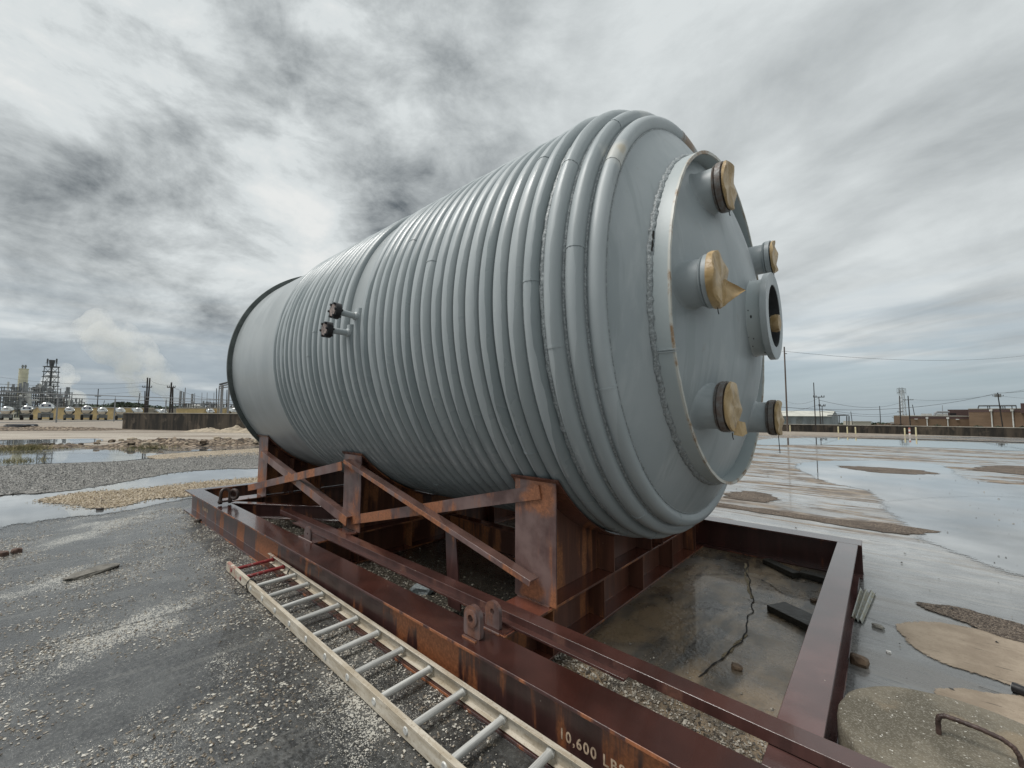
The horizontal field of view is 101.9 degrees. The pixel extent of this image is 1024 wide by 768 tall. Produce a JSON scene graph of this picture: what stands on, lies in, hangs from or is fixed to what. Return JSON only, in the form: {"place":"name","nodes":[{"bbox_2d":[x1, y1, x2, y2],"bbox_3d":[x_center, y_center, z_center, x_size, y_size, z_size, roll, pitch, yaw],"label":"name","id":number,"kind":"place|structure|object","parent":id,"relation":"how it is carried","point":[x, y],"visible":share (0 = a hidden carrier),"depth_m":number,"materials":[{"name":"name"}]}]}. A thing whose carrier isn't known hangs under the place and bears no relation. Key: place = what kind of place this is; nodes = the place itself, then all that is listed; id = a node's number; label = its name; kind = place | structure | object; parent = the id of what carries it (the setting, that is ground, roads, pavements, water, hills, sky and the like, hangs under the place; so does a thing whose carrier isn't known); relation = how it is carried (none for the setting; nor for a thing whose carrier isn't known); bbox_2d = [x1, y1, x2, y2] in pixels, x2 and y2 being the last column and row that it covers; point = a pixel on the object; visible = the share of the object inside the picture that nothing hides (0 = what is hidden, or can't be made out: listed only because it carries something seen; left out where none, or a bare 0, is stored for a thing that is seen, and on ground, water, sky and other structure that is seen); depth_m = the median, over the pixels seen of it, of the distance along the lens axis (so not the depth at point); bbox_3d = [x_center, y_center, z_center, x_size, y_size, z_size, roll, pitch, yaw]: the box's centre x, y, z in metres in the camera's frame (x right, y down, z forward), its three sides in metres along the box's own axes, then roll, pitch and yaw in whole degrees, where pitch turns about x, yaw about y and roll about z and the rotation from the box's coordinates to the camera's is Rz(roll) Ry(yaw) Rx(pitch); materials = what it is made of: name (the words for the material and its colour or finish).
{"place":"outdoors","nodes":[
{"label":"outdoors","id":0,"kind":"place"},
{"bbox_2d":[0,443,99,449],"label":"rubble bank","id":1,"kind":"structure","parent":0,"point":[68,445],"depth_m":18.21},
{"bbox_2d":[115,507,507,767],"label":"shell gravel","id":2,"kind":"structure","parent":0,"point":[438,735],"depth_m":2.88,"materials":[{"name":"gravel"}]},
{"bbox_2d":[0,415,1023,767],"bbox_3d":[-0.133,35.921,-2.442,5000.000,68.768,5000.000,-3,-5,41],"label":"ground","id":3,"kind":"structure","parent":0,"point":[662,619],"depth_m":3.09,"materials":[{"name":"concrete"}]},
{"bbox_2d":[0,550,8,556],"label":"stone","id":4,"kind":"object","parent":3,"relation":"on","point":[4,553],"visible":1,"depth_m":4.62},
{"bbox_2d":[0,406,16,419],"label":"tank trailer","id":5,"kind":"object","parent":3,"relation":"on","point":[9,412],"visible":1,"depth_m":84.32,"materials":[{"name":"silver metal"}]},
{"bbox_2d":[10,547,22,553],"bbox_3d":[-5.664,1.899,4.746,0.128,0.053,0.091,-3,-5,41],"label":"stone","id":6,"kind":"object","parent":3,"relation":"on","point":[17,550],"visible":1,"depth_m":4.72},
{"bbox_2d":[0,382,41,417],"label":"process unit","id":7,"kind":"object","parent":3,"relation":"on","point":[9,401],"visible":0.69,"depth_m":130.90,"materials":[{"name":"metal"}]},
{"bbox_2d":[4,424,38,426],"bbox_3d":[-47.524,4.008,40.122,3.124,0.334,1.068,0,-4,0],"label":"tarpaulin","id":8,"kind":"object","parent":3,"relation":"on","point":[18,425],"visible":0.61,"depth_m":39.71,"materials":[{"name":"black plastic"}]},
{"bbox_2d":[15,365,28,416],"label":"silo","id":9,"kind":"object","parent":3,"relation":"on","point":[23,375],"visible":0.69,"depth_m":135.12,"materials":[{"name":"beige paint"}]},
{"bbox_2d":[0,455,45,462],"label":"grass tuft","id":10,"kind":"object","parent":3,"relation":"on","point":[10,459],"visible":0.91,"depth_m":13.09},
{"bbox_2d":[0,442,54,451],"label":"grass tuft","id":11,"kind":"object","parent":3,"relation":"on","point":[21,447],"visible":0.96,"depth_m":17.05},
{"bbox_2d":[19,405,36,419],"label":"tank trailer","id":12,"kind":"object","parent":3,"relation":"on","point":[28,411],"visible":1,"depth_m":84.28,"materials":[{"name":"silver metal"}]},
{"bbox_2d":[29,382,60,404],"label":"process unit","id":13,"kind":"object","parent":3,"relation":"on","point":[44,388],"visible":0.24,"depth_m":142.59,"materials":[{"name":"metal"}]},
{"bbox_2d":[37,402,55,419],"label":"tank trailer","id":14,"kind":"object","parent":3,"relation":"on","point":[46,411],"visible":0.94,"depth_m":82.27,"materials":[{"name":"silver metal"}]},
{"bbox_2d":[4,444,88,451],"bbox_3d":[-19.887,2.696,17.740,4.298,0.120,4.544,2,-4,-24],"label":"grass tuft","id":15,"kind":"object","parent":3,"relation":"on","point":[52,448],"visible":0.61,"depth_m":17.46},
{"bbox_2d":[41,358,59,394],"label":"flare tower","id":16,"kind":"structure","parent":3,"relation":"on","point":[51,366],"depth_m":150.86,"materials":[{"name":"metal"}]},
{"bbox_2d":[0,438,102,444],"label":"puddle","id":17,"kind":"object","parent":3,"relation":"on","point":[36,441],"visible":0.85,"depth_m":21.65,"materials":[{"name":"liquid"}]},
{"bbox_2d":[34,387,72,406],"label":"process unit","id":18,"kind":"object","parent":3,"relation":"on","point":[52,398],"visible":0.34,"depth_m":141.22,"materials":[{"name":"metal"}]},
{"bbox_2d":[0,426,124,430],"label":"earth strip","id":19,"kind":"object","parent":3,"relation":"on","point":[39,428],"visible":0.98,"depth_m":34.64,"materials":[{"name":"soil"}]},
{"bbox_2d":[63,406,74,419],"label":"tank trailer","id":20,"kind":"object","parent":3,"relation":"on","point":[69,411],"visible":1,"depth_m":86.14,"materials":[{"name":"silver metal"}]},
{"bbox_2d":[55,395,84,406],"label":"process unit","id":21,"kind":"object","parent":3,"relation":"on","point":[69,402],"visible":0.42,"depth_m":142.28,"materials":[{"name":"metal"}]},
{"bbox_2d":[0,448,163,465],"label":"puddle","id":22,"kind":"object","parent":3,"relation":"on","point":[92,455],"visible":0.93,"depth_m":14.89,"materials":[{"name":"liquid"}]},
{"bbox_2d":[80,405,92,419],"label":"tank trailer","id":23,"kind":"object","parent":3,"relation":"on","point":[86,411],"visible":1,"depth_m":86.16,"materials":[{"name":"silver metal"}]},
{"bbox_2d":[63,563,119,579],"bbox_3d":[-4.195,1.873,4.154,0.178,0.035,0.431,-1,-4,15],"label":"plank","id":24,"kind":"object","parent":3,"relation":"on","point":[91,571],"depth_m":4.12,"materials":[{"name":"wood"}]},
{"bbox_2d":[33,407,153,419],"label":"wall","id":25,"kind":"structure","parent":3,"relation":"on","point":[78,413],"depth_m":99.08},
{"bbox_2d":[96,407,107,419],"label":"tank trailer","id":26,"kind":"object","parent":3,"relation":"on","point":[101,412],"visible":1,"depth_m":86.17,"materials":[{"name":"silver metal"}]},
{"bbox_2d":[0,392,230,422],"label":"pipe fence","id":27,"kind":"object","parent":3,"relation":"on","point":[113,420],"visible":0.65,"depth_m":59.74,"materials":[{"name":"metal"}]},
{"bbox_2d":[113,407,125,419],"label":"tank trailer","id":28,"kind":"object","parent":3,"relation":"on","point":[119,411],"visible":0.86,"depth_m":86.11,"materials":[{"name":"silver metal"}]},
{"bbox_2d":[40,602,216,645],"bbox_3d":[-2.870,1.825,3.182,1.005,0.001,0.043,4,-5,-41],"label":"ground crack","id":29,"kind":"object","parent":3,"relation":"on","point":[127,624],"visible":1,"depth_m":3.16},
{"bbox_2d":[0,468,257,528],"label":"puddle","id":30,"kind":"object","parent":3,"relation":"on","point":[14,509],"visible":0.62,"depth_m":7.54,"materials":[{"name":"liquid"}]},
{"bbox_2d":[0,452,258,495],"bbox_3d":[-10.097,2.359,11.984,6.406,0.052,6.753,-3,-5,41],"label":"gray gravel","id":31,"kind":"structure","parent":3,"relation":"on","point":[197,463],"depth_m":11.12,"materials":[{"name":"gravel"}]},
{"bbox_2d":[74,401,186,408],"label":"wood","id":32,"kind":"object","parent":3,"relation":"on","point":[122,404],"visible":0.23,"depth_m":237.53,"materials":[{"name":"green plant"}]},
{"bbox_2d":[129,408,142,412],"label":"tank trailer","id":33,"kind":"object","parent":3,"relation":"on","point":[136,410],"visible":0.45,"depth_m":88.25,"materials":[{"name":"silver metal"}]},
{"bbox_2d":[25,476,257,509],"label":"tan gravel","id":34,"kind":"structure","parent":3,"relation":"on","point":[181,489],"depth_m":7.94,"materials":[{"name":"gravel"}]},
{"bbox_2d":[109,443,182,449],"bbox_3d":[-15.758,2.692,18.185,2.918,0.220,2.568,-2,-5,34],"label":"grass tuft","id":35,"kind":"object","parent":3,"relation":"on","point":[146,446],"visible":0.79,"depth_m":17.86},
{"bbox_2d":[142,378,151,412],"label":"utility pole","id":36,"kind":"object","parent":3,"relation":"on","point":[146,387],"visible":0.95,"depth_m":79.93,"materials":[{"name":"brown wood"}]},
{"bbox_2d":[147,378,150,412],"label":"utility pole","id":37,"kind":"object","parent":3,"relation":"on","point":[148,395],"visible":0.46,"depth_m":81.91,"materials":[{"name":"brown wood"}]},
{"bbox_2d":[154,409,166,412],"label":"tank trailer","id":38,"kind":"object","parent":3,"relation":"on","point":[159,411],"visible":0.4,"depth_m":94.32,"materials":[{"name":"silver metal"}]},
{"bbox_2d":[148,409,175,412],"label":"storage shed","id":39,"kind":"structure","parent":3,"relation":"on","point":[152,410],"depth_m":104.15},
{"bbox_2d":[81,437,258,448],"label":"rubble bank","id":40,"kind":"structure","parent":3,"relation":"on","point":[173,441],"depth_m":19.12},
{"bbox_2d":[167,382,175,412],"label":"utility pole","id":41,"kind":"object","parent":3,"relation":"on","point":[170,387],"visible":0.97,"depth_m":71.93,"materials":[{"name":"brown wood"}]},
{"bbox_2d":[171,388,173,412],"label":"utility pole","id":42,"kind":"object","parent":3,"relation":"on","point":[172,400],"visible":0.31,"depth_m":73.90,"materials":[{"name":"brown wood"}]},
{"bbox_2d":[179,391,181,407],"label":"vent stack","id":43,"kind":"object","parent":3,"relation":"on","point":[180,394],"visible":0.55,"depth_m":118.01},
{"bbox_2d":[122,413,245,430],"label":"concrete wall","id":44,"kind":"structure","parent":3,"relation":"on","point":[166,421],"depth_m":34.80,"materials":[{"name":"concrete"}]},
{"bbox_2d":[173,401,208,408],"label":"process unit","id":45,"kind":"object","parent":3,"relation":"on","point":[191,405],"visible":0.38,"depth_m":112.52,"materials":[{"name":"metal"}]},
{"bbox_2d":[176,408,216,412],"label":"building","id":46,"kind":"structure","parent":3,"relation":"on","point":[189,410],"depth_m":102.08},
{"bbox_2d":[146,448,258,458],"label":"gravel bank","id":47,"kind":"structure","parent":3,"relation":"on","point":[196,454],"depth_m":15.66,"materials":[{"name":"gravel"}]},
{"bbox_2d":[184,427,222,431],"bbox_3d":[-23.715,3.639,33.252,4.121,0.334,2.400,0,-4,5],"label":"sand heap","id":48,"kind":"object","parent":3,"relation":"on","point":[210,429],"visible":0.6,"depth_m":32.50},
{"bbox_2d":[157,445,258,450],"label":"puddle","id":49,"kind":"object","parent":3,"relation":"on","point":[200,448],"visible":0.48,"depth_m":17.96,"materials":[{"name":"liquid"}]},
{"bbox_2d":[204,408,214,412],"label":"tank trailer","id":50,"kind":"object","parent":3,"relation":"on","point":[207,410],"visible":0.34,"depth_m":100.34,"materials":[{"name":"silver metal"}]},
{"bbox_2d":[195,401,224,407],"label":"process unit","id":51,"kind":"object","parent":3,"relation":"on","point":[211,404],"visible":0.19,"depth_m":118.77,"materials":[{"name":"metal"}]},
{"bbox_2d":[217,382,229,412],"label":"pipe gantry","id":52,"kind":"object","parent":3,"relation":"on","point":[221,396],"visible":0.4,"depth_m":61.90,"materials":[{"name":"metal"}]},
{"bbox_2d":[225,407,236,412],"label":"tank trailer","id":53,"kind":"object","parent":3,"relation":"on","point":[232,410],"visible":0.2,"depth_m":100.13,"materials":[{"name":"silver metal"}]},
{"bbox_2d":[214,425,249,432],"bbox_3d":[-20.561,3.507,32.828,4.033,0.563,3.200,0,-4,5],"label":"sand heap","id":54,"kind":"object","parent":3,"relation":"on","point":[236,429],"visible":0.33,"depth_m":31.68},
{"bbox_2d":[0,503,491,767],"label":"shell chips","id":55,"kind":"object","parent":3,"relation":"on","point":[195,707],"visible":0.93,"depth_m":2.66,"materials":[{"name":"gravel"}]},
{"bbox_2d":[265,519,510,616],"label":"shell gravel","id":56,"kind":"structure","parent":3,"relation":"on","point":[386,578],"depth_m":4.12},
{"bbox_2d":[226,553,591,767],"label":"ladder","id":57,"kind":"object","parent":3,"relation":"on","point":[435,754],"visible":1,"depth_m":2.41,"materials":[{"name":"silver metal"}]},
{"bbox_2d":[234,567,292,593],"bbox_3d":[-2.270,1.821,3.845,0.491,0.107,0.174,3,-5,-39],"label":"cord","id":58,"kind":"object","parent":57,"relation":"attached to","point":[256,583],"visible":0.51,"depth_m":3.74,"materials":[{"name":"black rubber"}]},
{"bbox_2d":[410,583,433,594],"bbox_3d":[-0.802,1.844,3.764,0.228,0.065,0.162,-1,-4,14],"label":"stone","id":59,"kind":"object","parent":3,"relation":"on","point":[417,588],"visible":0.6,"depth_m":3.69,"materials":[{"name":"grey stone"}]},
{"bbox_2d":[184,434,863,767],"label":"steel skid","id":60,"kind":"object","parent":3,"relation":"on","point":[573,567],"visible":0.92,"depth_m":3.09,"materials":[{"name":"paint"}]},
{"bbox_2d":[217,487,239,504],"bbox_3d":[-3.933,1.552,5.779,0.264,0.222,0.128,2,-4,-20],"label":"shackle","id":61,"kind":"object","parent":60,"relation":"on","point":[230,496],"visible":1,"depth_m":5.77,"materials":[{"name":"metal"}]},
{"bbox_2d":[292,522,628,681],"bbox_3d":[-0.971,1.513,3.423,4.166,0.014,0.091,-3,-5,42],"label":"steel flat bar","id":62,"kind":"object","parent":60,"relation":"on","point":[610,671],"visible":0.72,"depth_m":2.57,"materials":[{"name":"metal"}]},
{"bbox_2d":[226,109,784,538],"bbox_3d":[-0.818,-0.370,5.489,7.359,3.600,3.815,-3,-5,41],"label":"storage tank","id":63,"kind":"object","parent":60,"relation":"on","point":[587,313],"visible":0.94,"depth_m":2.83,"materials":[{"name":"metal"}]},
{"bbox_2d":[280,508,892,767],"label":"steel channel","id":64,"kind":"object","parent":60,"relation":"on","point":[814,749],"visible":1,"depth_m":1.96,"materials":[{"name":"metal"}]},
{"bbox_2d":[698,561,753,676],"bbox_3d":[1.931,1.863,3.486,0.186,0.001,2.451,-3,-5,36],"label":"ground crack","id":65,"kind":"object","parent":3,"relation":"on","point":[706,670],"visible":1,"depth_m":2.99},
{"bbox_2d":[721,634,746,657],"bbox_3d":[1.553,1.822,2.890,0.450,0.001,0.035,4,-5,-41],"label":"ground crack","id":66,"kind":"object","parent":3,"relation":"on","point":[731,650],"visible":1,"depth_m":2.87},
{"bbox_2d":[731,662,742,670],"bbox_3d":[1.428,1.795,2.635,0.065,0.027,0.059,-2,-4,28],"label":"stone","id":67,"kind":"object","parent":3,"relation":"on","point":[736,666],"visible":1,"depth_m":2.62,"materials":[{"name":"stone"}]},
{"bbox_2d":[744,563,753,597],"bbox_3d":[2.303,1.904,4.061,0.045,0.001,0.951,-2,-4,26],"label":"ground crack","id":68,"kind":"object","parent":3,"relation":"on","point":[747,580],"visible":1,"depth_m":4.02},
{"bbox_2d":[723,491,779,502],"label":"gravel bank","id":69,"kind":"structure","parent":3,"relation":"on","point":[755,496],"depth_m":8.04,"materials":[{"name":"gravel"}]},
{"bbox_2d":[762,558,799,577],"bbox_3d":[2.771,1.896,4.283,0.090,0.055,0.404,1,-4,-8],"label":"timber","id":70,"kind":"object","parent":3,"relation":"on","point":[783,569],"visible":1,"depth_m":4.24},
{"bbox_2d":[784,347,788,431],"bbox_3d":[24.811,0.547,37.474,0.254,7.807,0.759,-2,-5,32],"label":"utility pole","id":71,"kind":"object","parent":3,"relation":"on","point":[786,391],"visible":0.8,"depth_m":37.45,"materials":[{"name":"brown wood"}]},
{"bbox_2d":[786,351,1017,360],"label":"power line","id":72,"kind":"object","parent":71,"relation":"attached to","point":[894,359],"visible":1,"depth_m":45.65,"materials":[{"name":"metal"}]},
{"bbox_2d":[767,602,811,630],"bbox_3d":[2.248,1.825,3.238,0.200,0.050,0.417,1,-4,-18],"label":"timber","id":73,"kind":"object","parent":3,"relation":"on","point":[794,615],"visible":0.58,"depth_m":3.27,"materials":[{"name":"wood"}]},
{"bbox_2d":[781,411,837,424],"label":"warehouse","id":74,"kind":"structure","parent":3,"relation":"on","point":[801,417],"depth_m":192.58,"materials":[{"name":"metal"}]},
{"bbox_2d":[800,570,825,582],"bbox_3d":[2.957,1.879,4.034,0.090,0.055,0.259,3,-5,-39],"label":"timber","id":75,"kind":"object","parent":3,"relation":"on","point":[812,576],"visible":0.58,"depth_m":4.04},
{"bbox_2d":[813,383,815,431],"bbox_3d":[27.362,2.180,37.501,0.086,4.620,0.464,-2,-5,35],"label":"utility pole","id":76,"kind":"object","parent":3,"relation":"on","point":[814,408],"visible":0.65,"depth_m":37.47,"materials":[{"name":"brown wood"}]},
{"bbox_2d":[717,503,940,533],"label":"gravel bank","id":77,"kind":"structure","parent":3,"relation":"on","point":[886,527],"depth_m":6.15,"materials":[{"name":"gravel"}]},
{"bbox_2d":[827,415,849,424],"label":"canopy","id":78,"kind":"object","parent":3,"relation":"on","point":[842,415],"visible":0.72,"depth_m":170.00,"materials":[{"name":"metal"}]},
{"bbox_2d":[849,652,869,668],"bbox_3d":[2.243,1.786,2.681,0.069,0.058,0.102,4,-5,-41],"label":"stone","id":79,"kind":"object","parent":3,"relation":"on","point":[858,660],"visible":1,"depth_m":2.67,"materials":[{"name":"stone"}]},
{"bbox_2d":[838,422,886,424],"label":"wood","id":80,"kind":"object","parent":3,"relation":"on","point":[841,423],"visible":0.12,"depth_m":417.50,"materials":[{"name":"green plant"}]},
{"bbox_2d":[851,588,874,623],"bbox_3d":[2.945,1.854,3.501,0.784,0.029,0.114,4,-5,-43],"label":"corrugated scrap","id":81,"kind":"object","parent":3,"relation":"on","point":[864,599],"visible":1,"depth_m":3.49,"materials":[{"name":"metal"}]},
{"bbox_2d":[736,463,1013,690],"bbox_3d":[5.718,2.157,7.811,7.805,0.025,13.452,-3,-5,41],"label":"grit","id":82,"kind":"object","parent":3,"relation":"on","point":[939,571],"visible":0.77,"depth_m":4.67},
{"bbox_2d":[871,623,884,629],"bbox_3d":[2.771,1.834,3.146,0.038,0.027,0.084,2,-4,-30],"label":"stone","id":83,"kind":"object","parent":3,"relation":"on","point":[878,626],"visible":1,"depth_m":3.13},
{"bbox_2d":[871,423,904,425],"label":"brush","id":84,"kind":"object","parent":3,"relation":"on","point":[889,424],"visible":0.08,"depth_m":159.28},
{"bbox_2d":[840,466,939,473],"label":"gravel bank","id":85,"kind":"structure","parent":3,"relation":"on","point":[889,470],"depth_m":11.80,"materials":[{"name":"gravel"}]},
{"bbox_2d":[757,437,1023,450],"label":"puddle","id":86,"kind":"object","parent":3,"relation":"on","point":[972,444],"visible":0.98,"depth_m":22.87,"materials":[{"name":"liquid"}]},
{"bbox_2d":[897,396,901,425],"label":"utility pole","id":87,"kind":"object","parent":3,"relation":"on","point":[900,410],"visible":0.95,"depth_m":149.93,"materials":[{"name":"brown wood"}]},
{"bbox_2d":[897,388,906,414],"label":"antenna mast","id":88,"kind":"object","parent":3,"relation":"on","point":[901,391],"visible":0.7,"depth_m":230.26,"materials":[{"name":"metal"}]},
{"bbox_2d":[782,424,1023,437],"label":"concrete wall","id":89,"kind":"structure","parent":3,"relation":"on","point":[1015,432],"depth_m":34.53,"materials":[{"name":"concrete"}]},
{"bbox_2d":[903,396,910,425],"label":"utility pole","id":90,"kind":"object","parent":3,"relation":"on","point":[909,411],"visible":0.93,"depth_m":139.89,"materials":[{"name":"brown wood"}]},
{"bbox_2d":[795,460,1023,575],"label":"puddle","id":91,"kind":"object","parent":3,"relation":"on","point":[949,507],"visible":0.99,"depth_m":7.41,"materials":[{"name":"liquid"}]},
{"bbox_2d":[837,686,1023,767],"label":"concrete block","id":92,"kind":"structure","parent":3,"relation":"on","point":[895,727],"depth_m":1.72,"materials":[{"name":"concrete"}]},
{"bbox_2d":[894,410,969,426],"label":"brick building","id":93,"kind":"structure","parent":3,"relation":"on","point":[954,418],"depth_m":148.52,"materials":[{"name":"brown brick"}]},
{"bbox_2d":[895,621,1023,685],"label":"dry patch","id":94,"kind":"object","parent":3,"relation":"on","point":[980,652],"visible":0.99,"depth_m":2.86,"materials":[{"name":"beige concrete"}]},
{"bbox_2d":[915,602,1023,642],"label":"gravel bank","id":95,"kind":"structure","parent":3,"relation":"on","point":[1003,628],"depth_m":3.23,"materials":[{"name":"gravel"}]},
{"bbox_2d":[934,688,1023,723],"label":"dry patch","id":96,"kind":"object","parent":3,"relation":"on","point":[1009,706],"visible":0.7,"depth_m":2.34,"materials":[{"name":"beige concrete"}]},
{"bbox_2d":[966,465,1023,474],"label":"gravel bank","id":97,"kind":"structure","parent":3,"relation":"on","point":[1009,469],"depth_m":12.10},
{"bbox_2d":[968,403,1023,426],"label":"brick building","id":98,"kind":"structure","parent":3,"relation":"on","point":[991,417],"depth_m":133.34,"materials":[{"name":"brick"}]},
{"bbox_2d":[992,393,1003,426],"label":"utility pole","id":99,"kind":"object","parent":3,"relation":"on","point":[997,395],"visible":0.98,"depth_m":119.90,"materials":[{"name":"brown wood"}]},
{"bbox_2d":[784,393,995,409],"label":"power line","id":100,"kind":"object","parent":99,"relation":"attached to","point":[893,408],"visible":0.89,"depth_m":104.67,"materials":[{"name":"metal"}]},
{"bbox_2d":[1011,682,1023,695],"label":"pipe offcut","id":101,"kind":"object","parent":3,"relation":"on","point":[1016,688],"visible":1,"depth_m":2.40,"materials":[{"name":"black metal"}]},
{"bbox_2d":[0,0,1023,422],"label":"sky","id":102,"kind":"structure","parent":0,"point":[166,165],"materials":[{"name":"grey"}]},
{"bbox_2d":[550,634,773,762],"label":"shell gravel","id":103,"kind":"structure","parent":0,"point":[625,690],"depth_m":2.27,"materials":[{"name":"gravel"}]},
{"bbox_2d":[843,421,870,424],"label":"shed","id":104,"kind":"structure","parent":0,"point":[860,422],"depth_m":210.04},
{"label":"utility pole","id":105,"kind":"object","parent":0,"visible":0},
{"bbox_2d":[821,411,905,416],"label":"power line","id":106,"kind":"object","parent":105,"relation":"attached to","point":[867,416],"visible":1,"depth_m":102.17,"materials":[{"name":"metal"}]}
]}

